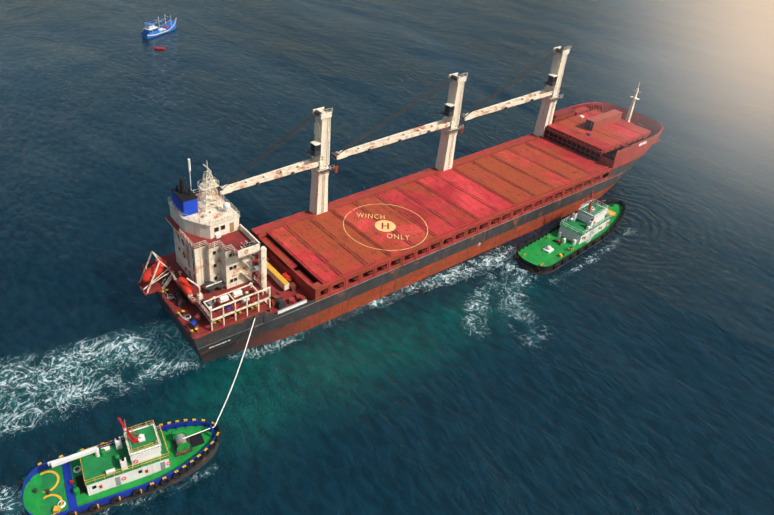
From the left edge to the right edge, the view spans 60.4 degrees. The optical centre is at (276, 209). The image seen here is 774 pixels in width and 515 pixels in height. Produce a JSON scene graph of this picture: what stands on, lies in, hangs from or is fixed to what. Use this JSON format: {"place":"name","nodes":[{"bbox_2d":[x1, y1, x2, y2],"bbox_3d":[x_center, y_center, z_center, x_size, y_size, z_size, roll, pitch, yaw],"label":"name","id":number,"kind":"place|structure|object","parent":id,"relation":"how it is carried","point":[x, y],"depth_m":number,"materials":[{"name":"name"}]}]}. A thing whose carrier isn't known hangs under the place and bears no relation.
{"place":"outdoors","nodes":[
{"label":"outdoors","id":0,"kind":"place"},
{"bbox_2d":[0,0,773,514],"bbox_3d":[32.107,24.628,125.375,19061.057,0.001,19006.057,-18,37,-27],"label":"sea water","id":1,"kind":"structure","parent":0,"point":[624,366],"depth_m":141.40,"materials":[{"name":"blue liquid"}]},
{"bbox_2d":[18,417,220,514],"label":"tugboat","id":2,"kind":"object","parent":1,"relation":"on","point":[131,464],"depth_m":96.49,"materials":[{"name":"metal"}]},
{"bbox_2d":[182,316,256,438],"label":"tow rope","id":3,"kind":"object","parent":2,"relation":"on","point":[254,317],"depth_m":108.64,"materials":[{"name":"fabric"}]},
{"bbox_2d":[141,16,175,38],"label":"fishing boat","id":4,"kind":"object","parent":1,"relation":"on","point":[152,30],"depth_m":281.92,"materials":[{"name":"blue paint"}]},
{"bbox_2d":[137,46,662,363],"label":"cargo ship","id":5,"kind":"object","parent":1,"relation":"on","point":[218,274],"depth_m":139.46,"materials":[{"name":"red metal"}]},
{"bbox_2d":[513,192,625,274],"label":"tugboat","id":6,"kind":"object","parent":1,"relation":"on","point":[586,227],"depth_m":150.13,"materials":[{"name":"green paint"}]}
]}

